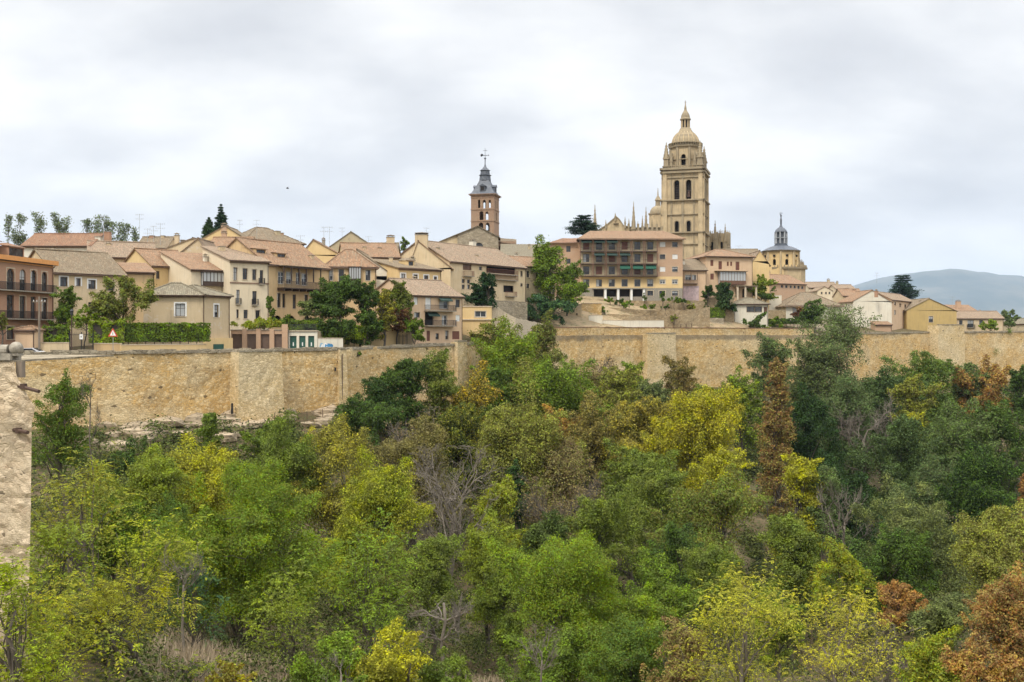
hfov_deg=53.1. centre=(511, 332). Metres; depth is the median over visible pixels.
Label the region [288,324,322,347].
garage row
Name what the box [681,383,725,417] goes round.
tree
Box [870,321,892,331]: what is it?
lean to
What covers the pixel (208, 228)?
conifer
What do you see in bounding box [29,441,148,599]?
tree
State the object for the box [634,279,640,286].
window
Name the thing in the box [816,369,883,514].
tree
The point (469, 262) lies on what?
gallery house
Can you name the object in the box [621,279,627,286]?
window
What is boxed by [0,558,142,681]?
tree
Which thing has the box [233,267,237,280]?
window
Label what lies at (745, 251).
town house
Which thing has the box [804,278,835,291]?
town house
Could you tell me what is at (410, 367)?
tree
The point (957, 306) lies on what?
town house
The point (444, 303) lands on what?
window
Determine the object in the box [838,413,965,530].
tree
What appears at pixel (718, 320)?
retaining wall
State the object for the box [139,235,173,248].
town house
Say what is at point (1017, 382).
tree
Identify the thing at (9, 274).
balcony door
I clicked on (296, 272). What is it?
window
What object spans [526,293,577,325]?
tree
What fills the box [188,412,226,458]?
tree
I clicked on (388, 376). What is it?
tree
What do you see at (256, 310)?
window
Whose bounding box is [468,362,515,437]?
tree
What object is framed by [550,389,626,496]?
tree
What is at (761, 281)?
tree
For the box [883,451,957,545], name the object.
tree
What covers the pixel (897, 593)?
tree
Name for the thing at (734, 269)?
town house
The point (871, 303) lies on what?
town house
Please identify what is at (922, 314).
town house
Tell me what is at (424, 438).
tree
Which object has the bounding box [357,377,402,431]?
tree
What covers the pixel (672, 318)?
shrub
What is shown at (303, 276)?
window
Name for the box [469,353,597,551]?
tree
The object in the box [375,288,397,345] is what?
tree
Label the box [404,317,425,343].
tree
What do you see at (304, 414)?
iron fence
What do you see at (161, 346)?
garden wall
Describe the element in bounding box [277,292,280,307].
window
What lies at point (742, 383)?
tree
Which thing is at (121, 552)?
tree
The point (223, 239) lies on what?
town house
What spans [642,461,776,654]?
tree
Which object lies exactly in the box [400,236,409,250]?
tree
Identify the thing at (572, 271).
tree
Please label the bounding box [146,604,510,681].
dry grass
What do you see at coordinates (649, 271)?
balcony door
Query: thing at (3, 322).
shrub
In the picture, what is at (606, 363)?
bare tree
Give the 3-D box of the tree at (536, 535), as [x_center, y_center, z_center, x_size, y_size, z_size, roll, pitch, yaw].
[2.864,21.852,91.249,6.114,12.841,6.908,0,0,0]
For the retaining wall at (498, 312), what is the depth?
195.87 m
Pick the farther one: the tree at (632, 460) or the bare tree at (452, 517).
the tree at (632, 460)
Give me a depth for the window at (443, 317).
177.40 m
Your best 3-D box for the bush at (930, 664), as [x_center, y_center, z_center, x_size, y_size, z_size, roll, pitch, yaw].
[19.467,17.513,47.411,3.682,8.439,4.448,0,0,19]
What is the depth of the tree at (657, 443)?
136.54 m
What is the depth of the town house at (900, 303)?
312.68 m
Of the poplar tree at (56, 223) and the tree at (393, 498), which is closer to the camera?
the tree at (393, 498)
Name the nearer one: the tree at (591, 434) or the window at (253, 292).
the tree at (591, 434)
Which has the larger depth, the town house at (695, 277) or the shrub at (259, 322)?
the town house at (695, 277)
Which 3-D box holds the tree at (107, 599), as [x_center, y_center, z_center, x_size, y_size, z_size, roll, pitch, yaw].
[-12.144,8.764,30.944,5.081,3.550,5.146,0,0,-42]
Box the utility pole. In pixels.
[33,297,45,349]
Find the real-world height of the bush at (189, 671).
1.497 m
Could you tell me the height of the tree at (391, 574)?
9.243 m
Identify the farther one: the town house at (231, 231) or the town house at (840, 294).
the town house at (840, 294)
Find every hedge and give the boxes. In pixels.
[42,323,70,341]
[87,317,125,343]
[107,322,210,343]
[287,319,318,329]
[322,324,366,339]
[710,307,725,317]
[768,318,821,327]
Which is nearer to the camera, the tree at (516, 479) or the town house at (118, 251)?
the tree at (516, 479)
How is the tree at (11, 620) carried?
on the ground at (757, 516)
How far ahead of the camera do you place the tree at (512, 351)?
174.53 m
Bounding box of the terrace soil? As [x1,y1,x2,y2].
[543,296,770,327]
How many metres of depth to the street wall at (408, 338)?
168.30 m
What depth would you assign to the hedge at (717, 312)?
262.07 m
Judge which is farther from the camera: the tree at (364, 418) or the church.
the church
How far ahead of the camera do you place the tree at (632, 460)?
121.28 m
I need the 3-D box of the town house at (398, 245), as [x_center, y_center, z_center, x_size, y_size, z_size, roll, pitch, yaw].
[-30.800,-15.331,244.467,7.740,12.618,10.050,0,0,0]
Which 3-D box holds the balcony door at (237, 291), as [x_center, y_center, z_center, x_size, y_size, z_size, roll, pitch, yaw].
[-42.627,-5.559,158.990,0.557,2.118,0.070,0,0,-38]
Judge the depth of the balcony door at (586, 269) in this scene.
262.25 m
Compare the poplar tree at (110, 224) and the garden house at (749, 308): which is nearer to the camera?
the garden house at (749, 308)
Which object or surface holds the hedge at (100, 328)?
on the ground at (757, 516)
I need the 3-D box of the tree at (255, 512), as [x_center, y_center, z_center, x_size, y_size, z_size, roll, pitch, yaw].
[-17.657,14.666,66.327,12.008,13.533,12.739,0,0,0]
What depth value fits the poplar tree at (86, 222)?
299.25 m
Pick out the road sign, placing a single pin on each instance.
(112, 333)
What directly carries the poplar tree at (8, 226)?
on the ground at (757, 516)
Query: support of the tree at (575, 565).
on the ground at (757, 516)
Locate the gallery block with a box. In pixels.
[550,231,685,300]
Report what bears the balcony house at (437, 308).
on the ground at (757, 516)
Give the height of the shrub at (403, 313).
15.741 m
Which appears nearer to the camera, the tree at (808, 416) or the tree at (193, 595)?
the tree at (193, 595)
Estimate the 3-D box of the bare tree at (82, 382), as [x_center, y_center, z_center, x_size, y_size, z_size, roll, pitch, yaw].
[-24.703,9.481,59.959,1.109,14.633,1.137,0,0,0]
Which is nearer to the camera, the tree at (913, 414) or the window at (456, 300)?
the tree at (913, 414)
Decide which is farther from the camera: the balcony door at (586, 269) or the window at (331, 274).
the balcony door at (586, 269)
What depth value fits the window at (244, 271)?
159.68 m
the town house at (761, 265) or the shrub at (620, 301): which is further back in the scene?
the town house at (761, 265)
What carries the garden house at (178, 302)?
on the ground at (757, 516)
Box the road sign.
[108,329,117,336]
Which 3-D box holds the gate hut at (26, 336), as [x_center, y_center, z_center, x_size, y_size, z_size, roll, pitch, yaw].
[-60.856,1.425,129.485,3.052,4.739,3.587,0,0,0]
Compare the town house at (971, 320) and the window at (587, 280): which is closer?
the window at (587, 280)
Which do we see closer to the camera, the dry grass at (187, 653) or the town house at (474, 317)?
the dry grass at (187, 653)
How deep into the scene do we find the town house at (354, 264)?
178.43 m
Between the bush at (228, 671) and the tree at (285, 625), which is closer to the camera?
the bush at (228, 671)
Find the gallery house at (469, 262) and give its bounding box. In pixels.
[399,239,527,301]
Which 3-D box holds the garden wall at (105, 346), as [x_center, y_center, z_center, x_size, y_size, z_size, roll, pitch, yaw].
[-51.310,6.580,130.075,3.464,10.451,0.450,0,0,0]
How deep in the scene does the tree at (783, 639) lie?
65.54 m
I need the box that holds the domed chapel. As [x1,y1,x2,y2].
[761,214,807,281]
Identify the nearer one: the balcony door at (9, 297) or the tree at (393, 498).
the tree at (393, 498)
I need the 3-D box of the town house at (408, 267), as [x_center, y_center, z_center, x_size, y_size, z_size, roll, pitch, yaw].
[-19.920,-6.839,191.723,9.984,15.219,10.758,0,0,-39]
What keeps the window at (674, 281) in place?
in the gallery block
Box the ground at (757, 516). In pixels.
[27,296,1023,681]
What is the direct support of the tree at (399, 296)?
on the ground at (757, 516)
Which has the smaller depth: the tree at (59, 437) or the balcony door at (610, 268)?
the tree at (59, 437)
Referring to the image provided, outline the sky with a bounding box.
[0,0,1023,285]
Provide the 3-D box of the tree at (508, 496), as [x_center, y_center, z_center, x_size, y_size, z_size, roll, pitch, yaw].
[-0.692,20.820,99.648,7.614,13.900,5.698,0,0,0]
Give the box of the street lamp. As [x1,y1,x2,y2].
[70,309,73,349]
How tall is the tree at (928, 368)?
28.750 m
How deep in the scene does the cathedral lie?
384.00 m
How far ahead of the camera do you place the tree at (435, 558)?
71.25 m
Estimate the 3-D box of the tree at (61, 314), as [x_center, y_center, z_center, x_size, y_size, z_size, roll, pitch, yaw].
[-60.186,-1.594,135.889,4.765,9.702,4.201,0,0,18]
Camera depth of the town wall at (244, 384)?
148.79 m
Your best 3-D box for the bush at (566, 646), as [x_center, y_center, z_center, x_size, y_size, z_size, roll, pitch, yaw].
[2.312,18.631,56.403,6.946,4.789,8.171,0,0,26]
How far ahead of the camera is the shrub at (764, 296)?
275.52 m
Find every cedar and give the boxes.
[562,214,602,235]
[887,275,923,298]
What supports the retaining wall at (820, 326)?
on the ground at (757, 516)
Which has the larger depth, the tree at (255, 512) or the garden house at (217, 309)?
the garden house at (217, 309)
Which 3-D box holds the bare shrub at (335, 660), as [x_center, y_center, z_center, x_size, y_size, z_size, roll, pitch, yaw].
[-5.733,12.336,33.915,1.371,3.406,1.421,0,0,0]
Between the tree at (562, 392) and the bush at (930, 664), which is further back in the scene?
the tree at (562, 392)
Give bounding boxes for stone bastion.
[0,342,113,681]
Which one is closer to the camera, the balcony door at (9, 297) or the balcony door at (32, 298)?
the balcony door at (9, 297)
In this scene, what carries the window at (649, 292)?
in the gallery block
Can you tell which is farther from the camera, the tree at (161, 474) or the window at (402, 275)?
the window at (402, 275)
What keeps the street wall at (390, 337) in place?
on the ground at (757, 516)
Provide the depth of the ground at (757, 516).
100.01 m
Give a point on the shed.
(1019, 326)
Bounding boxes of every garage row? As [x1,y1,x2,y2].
[231,324,287,349]
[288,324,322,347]
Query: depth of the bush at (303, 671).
35.88 m
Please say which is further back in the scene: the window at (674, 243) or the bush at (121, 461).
the window at (674, 243)
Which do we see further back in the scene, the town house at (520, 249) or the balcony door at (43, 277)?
the town house at (520, 249)
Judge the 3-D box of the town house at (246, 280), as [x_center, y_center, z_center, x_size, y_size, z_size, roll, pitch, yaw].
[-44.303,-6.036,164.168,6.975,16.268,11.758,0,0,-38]
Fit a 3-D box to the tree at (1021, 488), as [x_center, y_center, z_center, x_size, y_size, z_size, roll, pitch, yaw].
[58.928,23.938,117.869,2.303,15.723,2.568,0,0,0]
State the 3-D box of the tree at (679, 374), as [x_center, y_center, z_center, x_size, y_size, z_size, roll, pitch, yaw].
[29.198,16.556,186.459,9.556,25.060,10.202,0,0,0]
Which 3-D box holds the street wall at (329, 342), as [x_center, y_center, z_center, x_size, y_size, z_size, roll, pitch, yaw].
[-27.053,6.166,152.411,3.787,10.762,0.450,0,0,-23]
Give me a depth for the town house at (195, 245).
176.00 m
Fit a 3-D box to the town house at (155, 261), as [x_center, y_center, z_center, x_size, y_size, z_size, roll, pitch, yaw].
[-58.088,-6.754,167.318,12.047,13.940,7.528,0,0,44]
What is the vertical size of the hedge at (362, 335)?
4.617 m
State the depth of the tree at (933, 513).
97.59 m
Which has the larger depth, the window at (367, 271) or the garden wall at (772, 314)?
the garden wall at (772, 314)
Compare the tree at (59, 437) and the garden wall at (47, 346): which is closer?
the tree at (59, 437)
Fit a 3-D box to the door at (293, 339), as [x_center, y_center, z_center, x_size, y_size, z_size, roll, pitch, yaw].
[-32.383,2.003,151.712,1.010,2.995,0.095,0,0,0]
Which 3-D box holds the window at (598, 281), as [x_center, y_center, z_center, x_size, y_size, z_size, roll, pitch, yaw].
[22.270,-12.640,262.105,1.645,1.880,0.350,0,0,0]
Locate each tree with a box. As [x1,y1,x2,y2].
[0,540,85,681]
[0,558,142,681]
[2,214,13,242]
[8,213,28,245]
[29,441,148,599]
[29,514,107,620]
[31,211,48,232]
[31,367,94,594]
[34,561,204,676]
[39,493,169,595]
[46,285,81,327]
[49,211,71,232]
[63,499,229,639]
[73,441,226,593]
[79,369,102,597]
[80,218,94,232]
[85,275,158,344]
[91,214,110,232]
[104,220,115,239]
[113,220,124,240]
[121,223,132,240]
[130,225,139,241]
[130,454,344,652]
[137,491,227,609]
[140,431,239,602]
[151,552,236,647]
[156,541,205,650]
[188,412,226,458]
[228,409,327,566]
[236,549,356,679]
[275,412,423,579]
[284,507,447,664]
[298,444,437,636]
[305,274,362,337]
[331,392,412,456]
[336,412,466,561]
[344,280,384,346]
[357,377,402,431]
[361,545,415,653]
[368,365,406,437]
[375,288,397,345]
[378,401,448,547]
[379,532,466,659]
[381,279,414,331]
[391,357,432,438]
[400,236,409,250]
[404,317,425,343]
[405,444,508,643]
[411,348,463,456]
[411,486,461,636]
[431,401,508,508]
[439,360,503,492]
[457,505,527,652]
[460,272,498,308]
[465,474,531,554]
[466,314,550,408]
[467,315,538,366]
[467,559,533,672]
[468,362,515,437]
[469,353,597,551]
[477,525,681,681]
[496,358,615,470]
[504,458,531,553]
[509,436,601,541]
[512,468,607,586]
[515,506,572,627]
[516,625,560,681]
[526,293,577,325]
[527,308,567,417]
[528,234,585,319]
[542,404,581,452]
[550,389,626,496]
[555,495,649,610]
[556,259,589,315]
[563,353,616,397]
[576,365,625,482]
[577,611,677,681]
[578,437,689,598]
[588,394,692,560]
[591,365,643,483]
[605,544,702,672]
[609,458,728,579]
[615,361,646,403]
[623,415,695,490]
[632,378,672,415]
[639,520,713,630]
[639,614,712,681]
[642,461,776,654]
[653,355,698,470]
[654,381,748,533]
[667,554,820,681]
[676,541,746,681]
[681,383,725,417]
[686,444,757,539]
[711,282,737,314]
[716,364,769,478]
[740,331,794,448]
[744,357,797,565]
[745,581,807,681]
[747,274,778,301]
[748,512,824,669]
[762,381,849,550]
[766,452,833,620]
[771,571,942,681]
[784,333,838,433]
[786,301,881,436]
[791,447,889,563]
[794,298,827,332]
[800,463,851,622]
[809,535,886,681]
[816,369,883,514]
[816,480,874,627]
[821,523,942,681]
[824,472,984,633]
[832,390,898,540]
[836,363,933,489]
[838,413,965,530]
[875,579,929,681]
[878,349,964,442]
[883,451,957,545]
[885,373,945,427]
[891,590,978,677]
[907,411,924,435]
[912,396,1020,541]
[930,438,1023,584]
[944,354,1016,446]
[947,497,1023,641]
[948,362,999,423]
[957,560,1023,681]
[959,397,1023,514]
[1001,309,1021,329]
[1002,364,1023,481]
[1015,474,1023,588]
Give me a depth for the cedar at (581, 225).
343.41 m
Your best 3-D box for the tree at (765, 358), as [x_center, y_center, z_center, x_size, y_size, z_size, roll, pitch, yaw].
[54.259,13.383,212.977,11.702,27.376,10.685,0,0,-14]
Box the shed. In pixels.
[1004,318,1023,330]
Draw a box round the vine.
[266,296,276,328]
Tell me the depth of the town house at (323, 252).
212.00 m
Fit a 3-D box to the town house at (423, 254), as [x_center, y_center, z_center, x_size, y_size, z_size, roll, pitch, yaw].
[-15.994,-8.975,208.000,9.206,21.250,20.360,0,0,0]
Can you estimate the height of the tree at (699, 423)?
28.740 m
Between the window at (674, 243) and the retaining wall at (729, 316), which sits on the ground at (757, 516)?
the retaining wall at (729, 316)
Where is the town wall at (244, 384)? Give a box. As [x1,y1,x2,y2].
[14,324,1023,429]
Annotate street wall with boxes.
[317,338,342,346]
[343,327,404,346]
[405,332,412,344]
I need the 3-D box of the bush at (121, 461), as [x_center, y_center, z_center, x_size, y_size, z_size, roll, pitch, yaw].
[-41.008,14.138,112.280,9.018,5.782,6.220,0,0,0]
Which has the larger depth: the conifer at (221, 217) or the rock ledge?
the conifer at (221, 217)
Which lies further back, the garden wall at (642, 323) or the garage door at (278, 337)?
the garden wall at (642, 323)
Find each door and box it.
[6,267,14,289]
[7,295,12,317]
[19,295,25,317]
[20,270,24,290]
[30,269,36,289]
[31,297,33,318]
[41,271,47,290]
[41,297,47,318]
[213,344,223,348]
[232,334,241,348]
[236,290,238,302]
[248,334,255,349]
[261,334,268,348]
[275,334,281,347]
[290,336,296,347]
[299,336,304,347]
[308,336,313,346]
[583,253,589,261]
[583,266,589,273]
[595,243,602,249]
[608,243,614,249]
[608,266,614,273]
[634,242,639,249]
[634,253,640,261]
[647,242,652,249]
[647,269,653,273]
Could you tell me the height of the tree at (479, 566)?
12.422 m
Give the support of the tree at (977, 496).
on the ground at (757, 516)
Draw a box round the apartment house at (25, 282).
[0,241,58,344]
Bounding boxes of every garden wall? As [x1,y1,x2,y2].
[41,342,68,351]
[94,343,121,350]
[120,344,206,350]
[589,315,601,323]
[602,320,663,326]
[768,310,785,325]
[769,295,781,309]
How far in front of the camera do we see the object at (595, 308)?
243.00 m
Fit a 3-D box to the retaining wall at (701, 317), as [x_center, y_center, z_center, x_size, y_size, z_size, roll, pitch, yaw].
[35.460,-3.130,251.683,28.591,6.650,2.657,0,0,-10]
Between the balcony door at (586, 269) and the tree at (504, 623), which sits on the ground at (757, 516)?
the tree at (504, 623)
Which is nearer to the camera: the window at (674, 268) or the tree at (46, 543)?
the tree at (46, 543)
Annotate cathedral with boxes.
[593,100,730,258]
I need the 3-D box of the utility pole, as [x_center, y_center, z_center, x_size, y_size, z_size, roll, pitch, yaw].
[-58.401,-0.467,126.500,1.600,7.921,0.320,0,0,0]
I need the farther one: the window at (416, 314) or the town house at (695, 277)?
the town house at (695, 277)
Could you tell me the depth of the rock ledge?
129.69 m
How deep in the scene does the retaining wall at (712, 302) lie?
267.28 m
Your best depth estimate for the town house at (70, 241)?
173.84 m
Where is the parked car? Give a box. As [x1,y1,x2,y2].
[24,348,44,351]
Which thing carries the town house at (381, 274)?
on the ground at (757, 516)
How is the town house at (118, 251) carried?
on the ground at (757, 516)
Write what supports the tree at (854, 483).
on the ground at (757, 516)
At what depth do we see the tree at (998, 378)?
214.74 m
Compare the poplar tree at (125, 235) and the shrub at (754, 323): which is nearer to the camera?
the shrub at (754, 323)
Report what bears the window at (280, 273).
in the town house at (297, 271)
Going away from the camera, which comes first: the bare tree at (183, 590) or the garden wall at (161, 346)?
the bare tree at (183, 590)
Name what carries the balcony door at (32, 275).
in the apartment house at (25, 282)
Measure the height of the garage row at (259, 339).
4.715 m
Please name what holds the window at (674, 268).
in the gallery block
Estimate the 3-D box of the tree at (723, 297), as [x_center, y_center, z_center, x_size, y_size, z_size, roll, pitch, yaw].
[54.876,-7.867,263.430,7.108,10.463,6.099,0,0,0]
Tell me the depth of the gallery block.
262.00 m
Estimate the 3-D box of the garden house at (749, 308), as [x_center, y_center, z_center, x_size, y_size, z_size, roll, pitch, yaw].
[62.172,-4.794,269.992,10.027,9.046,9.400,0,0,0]
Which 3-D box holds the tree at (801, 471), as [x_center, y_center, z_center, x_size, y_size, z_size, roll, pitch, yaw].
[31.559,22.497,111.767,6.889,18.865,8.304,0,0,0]
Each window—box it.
[6,325,14,339]
[59,275,68,286]
[75,277,81,286]
[87,278,96,289]
[174,302,186,316]
[213,303,219,317]
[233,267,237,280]
[242,268,247,279]
[243,310,248,318]
[252,268,256,280]
[252,291,257,304]
[255,309,260,318]
[260,270,262,282]
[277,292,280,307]
[278,271,283,284]
[282,294,284,307]
[286,271,290,283]
[296,272,300,284]
[301,273,307,285]
[329,269,333,280]
[338,269,344,280]
[365,269,370,280]
[400,272,405,277]
[414,312,420,317]
[423,274,428,278]
[439,299,448,308]
[441,315,447,325]
[445,330,448,339]
[455,299,460,307]
[474,310,486,317]
[583,279,589,285]
[596,279,601,286]
[608,279,614,286]
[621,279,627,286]
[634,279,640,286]
[647,279,653,286]
[647,290,653,295]
[659,254,665,258]
[659,279,665,283]
[671,290,677,295]
[672,241,677,246]
[672,266,677,271]
[672,279,677,283]
[685,274,691,279]
[692,274,696,279]
[746,306,754,311]
[755,306,762,311]
[928,316,933,322]
[967,320,972,326]
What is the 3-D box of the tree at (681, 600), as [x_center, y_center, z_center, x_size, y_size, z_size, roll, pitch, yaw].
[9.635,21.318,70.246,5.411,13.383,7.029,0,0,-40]
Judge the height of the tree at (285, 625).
5.810 m
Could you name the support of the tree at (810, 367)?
on the ground at (757, 516)
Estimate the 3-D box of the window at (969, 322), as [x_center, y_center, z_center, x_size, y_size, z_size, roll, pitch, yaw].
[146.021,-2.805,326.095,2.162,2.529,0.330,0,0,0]
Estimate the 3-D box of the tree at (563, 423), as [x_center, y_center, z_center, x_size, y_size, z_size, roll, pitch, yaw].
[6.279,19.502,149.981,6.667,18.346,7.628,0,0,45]
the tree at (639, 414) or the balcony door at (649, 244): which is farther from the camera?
the balcony door at (649, 244)
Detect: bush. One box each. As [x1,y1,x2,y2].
[98,435,180,479]
[131,650,238,681]
[204,660,257,681]
[236,415,292,461]
[284,629,368,681]
[333,616,432,681]
[406,646,475,681]
[495,622,607,681]
[890,624,974,681]
[938,630,1023,681]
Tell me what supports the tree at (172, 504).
on the ground at (757, 516)
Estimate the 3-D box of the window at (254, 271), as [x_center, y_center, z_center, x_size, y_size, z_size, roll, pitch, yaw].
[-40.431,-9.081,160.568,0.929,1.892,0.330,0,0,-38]
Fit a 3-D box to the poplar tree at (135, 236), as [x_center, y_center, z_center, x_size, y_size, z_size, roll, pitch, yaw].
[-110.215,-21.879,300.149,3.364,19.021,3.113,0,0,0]
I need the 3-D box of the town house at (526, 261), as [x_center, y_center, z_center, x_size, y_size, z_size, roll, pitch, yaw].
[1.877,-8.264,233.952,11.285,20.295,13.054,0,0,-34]
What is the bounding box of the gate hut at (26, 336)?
[13,325,45,347]
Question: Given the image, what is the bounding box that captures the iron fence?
[274,406,336,423]
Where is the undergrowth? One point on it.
(746, 538)
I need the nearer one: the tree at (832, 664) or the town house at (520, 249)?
the tree at (832, 664)
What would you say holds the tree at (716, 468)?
on the ground at (757, 516)
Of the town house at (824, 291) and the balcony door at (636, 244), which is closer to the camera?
the balcony door at (636, 244)
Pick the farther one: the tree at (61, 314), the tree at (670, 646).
the tree at (61, 314)
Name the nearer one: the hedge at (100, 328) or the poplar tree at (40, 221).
the hedge at (100, 328)
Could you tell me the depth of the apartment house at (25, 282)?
134.56 m
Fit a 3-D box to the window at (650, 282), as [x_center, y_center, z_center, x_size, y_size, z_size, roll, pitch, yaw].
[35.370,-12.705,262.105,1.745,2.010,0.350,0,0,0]
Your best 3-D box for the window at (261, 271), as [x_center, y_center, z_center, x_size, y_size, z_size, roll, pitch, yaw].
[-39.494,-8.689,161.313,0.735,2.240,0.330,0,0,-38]
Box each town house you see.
[20,231,111,256]
[28,248,127,346]
[87,240,154,261]
[116,262,156,322]
[123,247,178,287]
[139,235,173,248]
[159,251,223,291]
[164,233,196,251]
[181,237,214,252]
[200,246,271,337]
[202,223,245,240]
[211,230,254,245]
[226,237,331,329]
[243,227,306,245]
[306,237,337,262]
[325,249,379,325]
[330,231,366,251]
[338,235,400,260]
[356,248,393,287]
[367,242,400,253]
[372,256,443,279]
[412,232,453,286]
[463,306,492,338]
[500,244,549,256]
[508,252,554,313]
[683,259,707,300]
[686,249,757,300]
[725,246,757,254]
[749,250,770,309]
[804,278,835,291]
[809,286,832,299]
[829,281,854,300]
[832,288,859,301]
[837,289,892,327]
[874,289,911,329]
[904,298,957,330]
[946,300,976,310]
[957,310,1004,330]
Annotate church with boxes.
[438,150,515,249]
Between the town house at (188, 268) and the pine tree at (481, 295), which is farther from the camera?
the pine tree at (481, 295)
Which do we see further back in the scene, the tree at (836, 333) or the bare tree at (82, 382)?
the tree at (836, 333)
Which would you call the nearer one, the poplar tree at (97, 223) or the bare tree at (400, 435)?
the bare tree at (400, 435)
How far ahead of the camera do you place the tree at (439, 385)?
146.47 m
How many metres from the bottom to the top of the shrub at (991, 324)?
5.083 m
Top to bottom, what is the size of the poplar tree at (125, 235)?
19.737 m
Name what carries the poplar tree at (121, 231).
on the ground at (757, 516)
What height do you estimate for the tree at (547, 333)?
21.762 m
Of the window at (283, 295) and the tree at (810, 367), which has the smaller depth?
the window at (283, 295)
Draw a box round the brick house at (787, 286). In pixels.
[769,271,806,299]
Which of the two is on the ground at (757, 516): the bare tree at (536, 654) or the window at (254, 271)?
the bare tree at (536, 654)
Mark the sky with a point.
(886, 137)
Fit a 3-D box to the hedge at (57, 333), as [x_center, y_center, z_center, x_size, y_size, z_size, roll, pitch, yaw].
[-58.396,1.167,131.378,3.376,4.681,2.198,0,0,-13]
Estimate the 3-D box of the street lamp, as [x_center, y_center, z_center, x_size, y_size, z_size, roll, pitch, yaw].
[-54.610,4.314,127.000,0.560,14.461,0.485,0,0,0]
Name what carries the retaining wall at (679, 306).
on the ground at (757, 516)
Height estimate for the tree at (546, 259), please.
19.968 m
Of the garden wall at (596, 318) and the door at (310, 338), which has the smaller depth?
the door at (310, 338)
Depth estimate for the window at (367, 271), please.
178.84 m
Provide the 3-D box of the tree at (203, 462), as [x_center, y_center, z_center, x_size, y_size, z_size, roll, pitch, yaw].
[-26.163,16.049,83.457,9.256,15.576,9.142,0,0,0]
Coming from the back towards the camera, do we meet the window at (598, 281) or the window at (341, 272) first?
the window at (598, 281)
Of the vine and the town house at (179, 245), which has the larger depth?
the town house at (179, 245)
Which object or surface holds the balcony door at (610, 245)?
in the gallery block
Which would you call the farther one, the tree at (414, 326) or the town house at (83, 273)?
the tree at (414, 326)
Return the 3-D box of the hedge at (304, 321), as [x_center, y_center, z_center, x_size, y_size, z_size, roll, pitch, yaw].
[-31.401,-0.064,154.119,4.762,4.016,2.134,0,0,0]
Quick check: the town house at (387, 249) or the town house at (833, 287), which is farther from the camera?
the town house at (833, 287)
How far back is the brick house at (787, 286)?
318.68 m
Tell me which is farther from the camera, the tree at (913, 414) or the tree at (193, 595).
the tree at (913, 414)
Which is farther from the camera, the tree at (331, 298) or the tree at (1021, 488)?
the tree at (331, 298)
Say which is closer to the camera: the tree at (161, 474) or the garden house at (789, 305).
the tree at (161, 474)
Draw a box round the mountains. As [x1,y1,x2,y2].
[853,269,1023,317]
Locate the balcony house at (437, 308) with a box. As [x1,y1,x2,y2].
[376,276,464,343]
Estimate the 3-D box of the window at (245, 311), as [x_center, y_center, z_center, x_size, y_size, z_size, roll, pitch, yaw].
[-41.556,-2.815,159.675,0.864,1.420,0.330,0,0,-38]
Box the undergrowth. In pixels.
[28,382,1023,681]
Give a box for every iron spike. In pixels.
[12,427,29,433]
[17,383,40,392]
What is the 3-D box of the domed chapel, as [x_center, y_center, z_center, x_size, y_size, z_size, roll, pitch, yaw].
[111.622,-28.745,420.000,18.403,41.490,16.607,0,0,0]
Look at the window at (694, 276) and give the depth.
270.24 m
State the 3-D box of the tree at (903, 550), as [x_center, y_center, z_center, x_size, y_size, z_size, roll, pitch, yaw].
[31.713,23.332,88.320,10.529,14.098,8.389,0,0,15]
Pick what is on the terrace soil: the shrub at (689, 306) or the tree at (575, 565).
the shrub at (689, 306)
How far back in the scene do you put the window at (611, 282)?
262.25 m
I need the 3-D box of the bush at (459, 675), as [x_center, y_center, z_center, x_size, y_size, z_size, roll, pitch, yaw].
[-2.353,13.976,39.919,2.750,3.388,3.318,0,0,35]
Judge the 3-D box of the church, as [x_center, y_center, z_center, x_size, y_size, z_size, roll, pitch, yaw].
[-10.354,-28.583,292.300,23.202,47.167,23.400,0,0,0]
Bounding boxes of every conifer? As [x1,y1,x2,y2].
[200,217,215,237]
[214,204,228,229]
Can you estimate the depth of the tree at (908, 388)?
190.87 m
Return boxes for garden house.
[142,282,208,343]
[189,284,233,348]
[733,297,770,327]
[776,292,844,327]
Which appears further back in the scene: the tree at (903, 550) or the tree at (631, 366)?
the tree at (631, 366)
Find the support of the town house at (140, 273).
on the ground at (757, 516)
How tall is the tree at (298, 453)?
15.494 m
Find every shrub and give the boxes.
[0,312,14,344]
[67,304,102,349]
[230,316,281,329]
[272,314,296,324]
[296,298,327,322]
[320,649,353,681]
[384,307,414,343]
[604,296,613,302]
[614,298,623,305]
[621,300,633,307]
[640,304,655,315]
[659,291,665,308]
[667,296,680,303]
[670,314,677,323]
[686,300,692,308]
[700,285,713,305]
[742,311,766,327]
[752,286,776,300]
[764,316,782,327]
[790,306,805,317]
[978,318,998,330]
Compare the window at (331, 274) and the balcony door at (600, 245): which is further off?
the balcony door at (600, 245)
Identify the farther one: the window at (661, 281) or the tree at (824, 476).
the window at (661, 281)
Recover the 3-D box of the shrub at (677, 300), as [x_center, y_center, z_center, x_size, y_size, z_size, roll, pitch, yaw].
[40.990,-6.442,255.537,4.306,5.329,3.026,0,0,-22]
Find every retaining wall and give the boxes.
[463,299,526,319]
[492,303,545,370]
[576,297,706,309]
[607,314,692,327]
[610,307,709,326]
[704,297,733,311]
[710,318,723,323]
[724,309,733,321]
[787,319,829,331]
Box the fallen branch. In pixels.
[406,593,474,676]
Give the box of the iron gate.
[69,332,93,349]
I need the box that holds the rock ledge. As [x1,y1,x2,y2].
[74,404,340,451]
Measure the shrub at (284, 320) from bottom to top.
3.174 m

